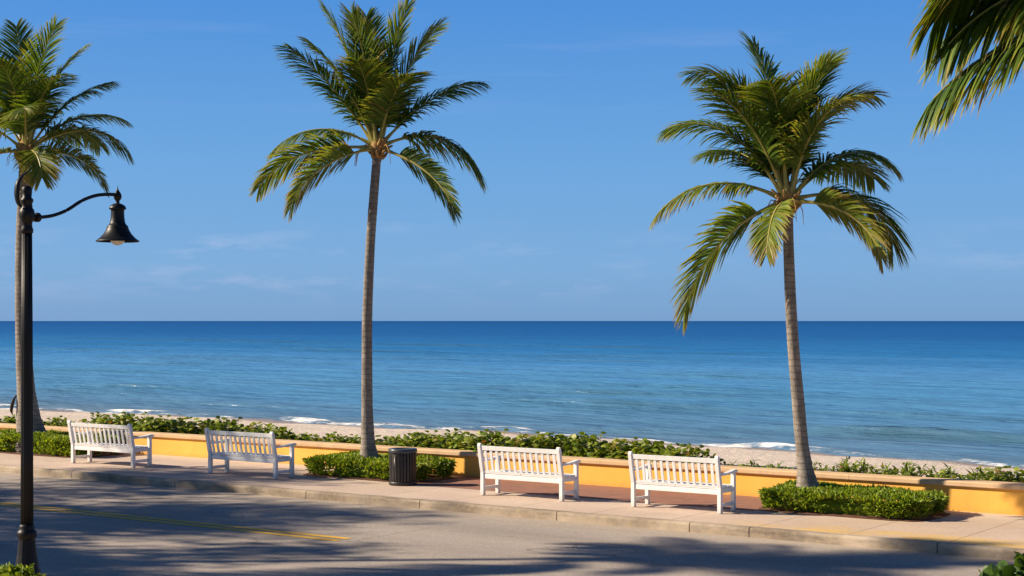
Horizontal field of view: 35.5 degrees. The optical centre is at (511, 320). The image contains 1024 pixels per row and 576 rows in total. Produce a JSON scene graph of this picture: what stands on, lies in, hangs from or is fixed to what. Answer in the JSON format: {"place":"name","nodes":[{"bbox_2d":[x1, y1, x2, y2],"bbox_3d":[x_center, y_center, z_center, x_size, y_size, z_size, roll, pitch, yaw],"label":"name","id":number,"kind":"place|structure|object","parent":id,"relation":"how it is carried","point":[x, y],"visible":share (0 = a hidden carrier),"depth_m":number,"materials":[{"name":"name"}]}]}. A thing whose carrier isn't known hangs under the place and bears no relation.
{"place":"outdoors","nodes":[
{"label":"outdoors","id":0,"kind":"place"},
{"bbox_2d":[0,472,1014,575],"bbox_3d":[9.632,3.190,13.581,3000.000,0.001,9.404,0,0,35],"label":"road","id":1,"kind":"structure","parent":0,"point":[391,541],"depth_m":22.71,"materials":[{"name":"grey asphalt"}]},
{"bbox_2d":[0,502,349,540],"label":"road marking","id":2,"kind":"object","parent":1,"relation":"on","point":[182,523],"visible":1,"depth_m":25.15,"materials":[{"name":"yellow paint"}]},
{"bbox_2d":[0,464,1023,559],"bbox_3d":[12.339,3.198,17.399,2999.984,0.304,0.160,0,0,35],"label":"kerb","id":3,"kind":"structure","parent":1,"relation":"on","point":[973,550],"depth_m":25.42,"materials":[{"name":"concrete"}]},
{"bbox_2d":[0,321,1023,467],"bbox_3d":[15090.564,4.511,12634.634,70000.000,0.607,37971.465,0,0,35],"label":"sea","id":4,"kind":"structure","parent":0,"point":[937,390],"depth_m":133.27,"materials":[{"name":"blue liquid"}]},
{"bbox_2d":[0,451,1023,548],"bbox_3d":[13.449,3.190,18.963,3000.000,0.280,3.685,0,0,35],"label":"pavement","id":5,"kind":"structure","parent":0,"point":[990,529],"depth_m":26.71,"materials":[{"name":"concrete"}]},
{"bbox_2d":[0,451,122,457],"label":"planting bed","id":6,"kind":"object","parent":5,"relation":"on","point":[94,454],"visible":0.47,"depth_m":36.40,"materials":[{"name":"brown soil"}]},
{"bbox_2d":[0,428,121,455],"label":"hedge","id":7,"kind":"object","parent":6,"relation":"on","point":[57,442],"visible":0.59,"depth_m":36.34,"materials":[{"name":"green plant"}]},
{"bbox_2d":[0,14,134,452],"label":"palm tree","id":8,"kind":"object","parent":6,"relation":"on","point":[26,106],"visible":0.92,"depth_m":37.16,"materials":[{"name":"green plant"}]},
{"bbox_2d":[67,420,153,467],"bbox_3d":[-8.515,2.588,33.910,1.960,0.916,0.669,0,0,35],"label":"park bench","id":9,"kind":"object","parent":5,"relation":"on","point":[90,445],"visible":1,"depth_m":33.62,"materials":[{"name":"white paint"}]},
{"bbox_2d":[204,428,296,478],"bbox_3d":[-5.164,2.588,31.534,1.888,0.916,0.669,0,0,36],"label":"park bench","id":10,"kind":"object","parent":5,"relation":"on","point":[273,457],"visible":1,"depth_m":31.24,"materials":[{"name":"white paint"}]},
{"bbox_2d":[303,470,454,482],"bbox_3d":[-2.615,3.042,31.394,3.105,0.001,1.565,0,0,35],"label":"planting bed","id":11,"kind":"object","parent":5,"relation":"on","point":[431,478],"visible":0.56,"depth_m":31.06,"materials":[{"name":"brown soil"}]},
{"bbox_2d":[248,0,491,468],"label":"palm tree","id":12,"kind":"object","parent":11,"relation":"on","point":[376,98],"visible":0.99,"depth_m":31.18,"materials":[{"name":"green plant"}]},
{"bbox_2d":[302,449,457,480],"bbox_3d":[-2.627,2.808,31.398,3.156,0.468,1.609,0,0,35],"label":"hedge","id":13,"kind":"object","parent":11,"relation":"on","point":[345,463],"visible":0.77,"depth_m":31.02,"materials":[{"name":"green plant"}]},
{"bbox_2d":[388,447,416,485],"bbox_3d":[-2.031,2.711,29.760,0.536,0.675,0.536,0,0,35],"label":"litter bin","id":14,"kind":"object","parent":5,"relation":"on","point":[402,465],"visible":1,"depth_m":29.55,"materials":[{"name":"grey metal"}]},
{"bbox_2d":[0,423,1023,515],"bbox_3d":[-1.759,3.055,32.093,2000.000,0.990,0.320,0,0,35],"label":"sea wall","id":15,"kind":"structure","parent":5,"relation":"on","point":[992,497],"depth_m":29.23,"materials":[{"name":"yellow paint"}]},
{"bbox_2d":[477,443,580,500],"bbox_3d":[0.284,2.588,27.670,1.724,0.916,0.669,0,0,35],"label":"park bench","id":16,"kind":"object","parent":5,"relation":"on","point":[560,477],"visible":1,"depth_m":27.42,"materials":[{"name":"white paint"}]},
{"bbox_2d":[416,476,762,509],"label":"brick paving","id":17,"kind":"structure","parent":5,"relation":"on","point":[656,496],"depth_m":28.38,"materials":[{"name":"brick"}]},
{"bbox_2d":[628,451,737,513],"bbox_3d":[2.758,2.588,25.916,1.666,0.916,0.669,0,0,35],"label":"park bench","id":18,"kind":"object","parent":5,"relation":"on","point":[647,483],"visible":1,"depth_m":25.67,"materials":[{"name":"white paint"}]},
{"bbox_2d":[758,507,951,521],"bbox_3d":[5.434,3.042,25.582,2.930,0.001,1.594,0,0,35],"label":"planting bed","id":19,"kind":"object","parent":5,"relation":"on","point":[933,516],"visible":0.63,"depth_m":25.00,"materials":[{"name":"brown soil"}]},
{"bbox_2d":[648,29,915,506],"bbox_3d":[4.352,-0.927,26.148,4.250,7.954,3.364,0,0,0],"label":"palm tree","id":20,"kind":"object","parent":19,"relation":"on","point":[784,135],"visible":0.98,"depth_m":25.78,"materials":[{"name":"green plant"}]},
{"bbox_2d":[757,479,948,518],"bbox_3d":[5.453,2.824,25.551,2.999,0.445,1.618,0,0,35],"label":"hedge","id":21,"kind":"object","parent":19,"relation":"on","point":[868,501],"visible":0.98,"depth_m":25.14,"materials":[{"name":"green plant"}]},
{"bbox_2d":[0,409,1023,478],"bbox_3d":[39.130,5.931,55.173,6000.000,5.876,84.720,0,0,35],"label":"beach","id":22,"kind":"structure","parent":0,"point":[759,456],"depth_m":54.69,"materials":[{"name":"beige sand"}]},
{"bbox_2d":[0,414,15,423],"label":"beach shrub","id":23,"kind":"object","parent":22,"relation":"on","point":[9,419],"visible":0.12,"depth_m":40.72,"materials":[{"name":"green plant"}]},
{"bbox_2d":[42,415,70,425],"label":"beach shrub","id":24,"kind":"object","parent":22,"relation":"on","point":[53,420],"visible":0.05,"depth_m":40.11,"materials":[{"name":"green plant"}]},
{"bbox_2d":[49,420,75,426],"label":"beach shrub","id":25,"kind":"object","parent":22,"relation":"on","point":[57,423],"visible":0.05,"depth_m":39.56,"materials":[{"name":"green plant"}]},
{"bbox_2d":[78,411,135,429],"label":"beach shrub","id":26,"kind":"object","parent":22,"relation":"on","point":[98,419],"visible":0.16,"depth_m":38.26,"materials":[{"name":"green plant"}]},
{"bbox_2d":[112,411,160,430],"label":"beach shrub","id":27,"kind":"object","parent":22,"relation":"on","point":[128,415],"visible":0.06,"depth_m":38.32,"materials":[{"name":"green plant"}]},
{"bbox_2d":[132,415,196,432],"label":"beach shrub","id":28,"kind":"object","parent":22,"relation":"on","point":[163,426],"visible":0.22,"depth_m":37.55,"materials":[{"name":"green plant"}]},
{"bbox_2d":[168,416,239,434],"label":"beach shrub","id":29,"kind":"object","parent":22,"relation":"on","point":[181,428],"visible":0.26,"depth_m":36.94,"materials":[{"name":"green plant"}]},
{"bbox_2d":[200,417,272,436],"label":"beach shrub","id":30,"kind":"object","parent":22,"relation":"on","point":[232,426],"visible":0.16,"depth_m":36.23,"materials":[{"name":"green plant"}]},
{"bbox_2d":[236,424,297,439],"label":"beach shrub","id":31,"kind":"object","parent":22,"relation":"on","point":[279,431],"visible":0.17,"depth_m":35.40,"materials":[{"name":"green plant"}]},
{"bbox_2d":[281,432,316,440],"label":"beach shrub","id":32,"kind":"object","parent":22,"relation":"on","point":[302,437],"visible":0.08,"depth_m":35.19,"materials":[{"name":"green plant"}]},
{"bbox_2d":[296,431,345,442],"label":"beach shrub","id":33,"kind":"object","parent":22,"relation":"on","point":[328,438],"visible":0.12,"depth_m":34.93,"materials":[{"name":"green plant"}]},
{"bbox_2d":[321,434,360,443],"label":"beach shrub","id":34,"kind":"object","parent":22,"relation":"on","point":[353,440],"visible":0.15,"depth_m":34.50,"materials":[{"name":"green plant"}]},
{"bbox_2d":[359,434,404,445],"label":"beach shrub","id":35,"kind":"object","parent":22,"relation":"on","point":[377,442],"visible":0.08,"depth_m":33.80,"materials":[{"name":"green plant"}]},
{"bbox_2d":[379,432,433,447],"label":"beach shrub","id":36,"kind":"object","parent":22,"relation":"on","point":[405,443],"visible":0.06,"depth_m":33.12,"materials":[{"name":"green plant"}]},
{"bbox_2d":[398,430,454,448],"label":"beach shrub","id":37,"kind":"object","parent":22,"relation":"on","point":[418,439],"visible":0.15,"depth_m":32.98,"materials":[{"name":"green plant"}]},
{"bbox_2d":[423,428,508,451],"bbox_3d":[-0.823,2.633,32.165,1.194,0.934,2.087,0,0,-44],"label":"beach shrub","id":38,"kind":"object","parent":22,"relation":"on","point":[460,441],"visible":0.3,"depth_m":32.05,"materials":[{"name":"green plant"}]},
{"bbox_2d":[465,428,544,454],"bbox_3d":[-0.053,2.623,32.012,2.231,0.954,1.192,0,0,44],"label":"beach shrub","id":39,"kind":"object","parent":22,"relation":"on","point":[516,442],"visible":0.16,"depth_m":31.74,"materials":[{"name":"green plant"}]},
{"bbox_2d":[499,431,571,455],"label":"beach shrub","id":40,"kind":"object","parent":22,"relation":"on","point":[547,445],"visible":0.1,"depth_m":31.58,"materials":[{"name":"green plant"}]},
{"bbox_2d":[525,432,601,455],"bbox_3d":[1.038,2.632,31.451,2.088,0.935,1.195,0,0,41],"label":"beach shrub","id":41,"kind":"object","parent":22,"relation":"on","point":[538,445],"visible":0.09,"depth_m":31.25,"materials":[{"name":"green plant"}]},
{"bbox_2d":[555,431,638,458],"bbox_3d":[1.800,2.608,30.695,1.210,0.987,2.266,0,0,-41],"label":"beach shrub","id":42,"kind":"object","parent":22,"relation":"on","point":[604,445],"visible":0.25,"depth_m":30.53,"materials":[{"name":"green plant"}]},
{"bbox_2d":[587,437,677,461],"bbox_3d":[2.326,2.638,30.053,1.044,0.924,2.264,0,0,-40],"label":"beach shrub","id":43,"kind":"object","parent":22,"relation":"on","point":[624,448],"visible":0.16,"depth_m":29.88,"materials":[{"name":"green plant"}]},
{"bbox_2d":[615,440,700,462],"bbox_3d":[2.819,2.653,29.531,1.869,0.888,1.166,0,0,33],"label":"beach shrub","id":44,"kind":"object","parent":22,"relation":"on","point":[664,452],"visible":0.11,"depth_m":29.38,"materials":[{"name":"green plant"}]},
{"bbox_2d":[665,445,723,464],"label":"beach shrub","id":45,"kind":"object","parent":22,"relation":"on","point":[705,454],"visible":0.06,"depth_m":29.31,"materials":[{"name":"green plant"}]},
{"bbox_2d":[713,460,751,466],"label":"beach plant","id":46,"kind":"object","parent":22,"relation":"on","point":[724,463],"visible":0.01,"depth_m":29.03,"materials":[{"name":"green plant"}]},
{"bbox_2d":[742,459,774,467],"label":"beach plant","id":47,"kind":"object","parent":22,"relation":"on","point":[752,463],"visible":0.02,"depth_m":28.89,"materials":[{"name":"green plant"}]},
{"bbox_2d":[757,460,817,469],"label":"beach plant","id":48,"kind":"object","parent":22,"relation":"on","point":[773,466],"visible":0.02,"depth_m":28.40,"materials":[{"name":"green plant"}]},
{"bbox_2d":[812,456,861,472],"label":"beach plant","id":49,"kind":"object","parent":22,"relation":"on","point":[839,469],"visible":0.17,"depth_m":27.79,"materials":[{"name":"green plant"}]},
{"bbox_2d":[834,457,893,474],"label":"beach plant","id":50,"kind":"object","parent":22,"relation":"on","point":[863,468],"visible":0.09,"depth_m":27.60,"materials":[{"name":"green plant"}]},
{"bbox_2d":[864,462,925,476],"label":"beach plant","id":51,"kind":"object","parent":22,"relation":"on","point":[884,472],"visible":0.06,"depth_m":27.43,"materials":[{"name":"green plant"}]},
{"bbox_2d":[884,461,961,478],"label":"beach plant","id":52,"kind":"object","parent":22,"relation":"on","point":[905,471],"visible":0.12,"depth_m":26.93,"materials":[{"name":"green plant"}]},
{"bbox_2d":[922,468,970,478],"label":"beach plant","id":53,"kind":"object","parent":22,"relation":"on","point":[931,475],"visible":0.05,"depth_m":26.82,"materials":[{"name":"green plant"}]},
{"bbox_2d":[932,462,1004,480],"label":"beach plant","id":54,"kind":"object","parent":22,"relation":"on","point":[966,476],"visible":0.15,"depth_m":26.31,"materials":[{"name":"green plant"}]},
{"bbox_2d":[967,466,1022,482],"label":"beach plant","id":55,"kind":"object","parent":22,"relation":"on","point":[981,473],"visible":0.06,"depth_m":26.21,"materials":[{"name":"green plant"}]},
{"bbox_2d":[983,466,1023,482],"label":"beach shrub","id":56,"kind":"object","parent":22,"relation":"on","point":[995,476],"visible":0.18,"depth_m":25.98,"materials":[{"name":"green plant"}]},
{"bbox_2d":[0,0,1023,320],"label":"sky","id":57,"kind":"structure","parent":0,"point":[562,141],"materials":[{"name":"blue"}]},
{"bbox_3d":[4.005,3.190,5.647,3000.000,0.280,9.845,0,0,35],"label":"near pavement","id":58,"kind":"structure","parent":0,"visible":0},
{"bbox_2d":[0,562,45,575],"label":"garden bush","id":59,"kind":"object","parent":58,"relation":"on","point":[9,569],"visible":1,"depth_m":17.53,"materials":[{"name":"green plant"}]},
{"bbox_2d":[14,167,138,575],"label":"street lamp","id":60,"kind":"object","parent":58,"relation":"on","point":[117,232],"visible":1,"depth_m":18.55,"materials":[{"name":"black metal"}]},
{"bbox_2d":[907,0,1023,146],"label":"palm tree","id":61,"kind":"object","parent":58,"relation":"on","point":[976,22],"visible":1,"depth_m":10.41,"materials":[{"name":"green plant"}]},
{"bbox_2d":[978,551,1023,575],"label":"garden bush","id":62,"kind":"object","parent":58,"relation":"on","point":[1004,568],"visible":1,"depth_m":11.30,"materials":[{"name":"green plant"}]}
]}

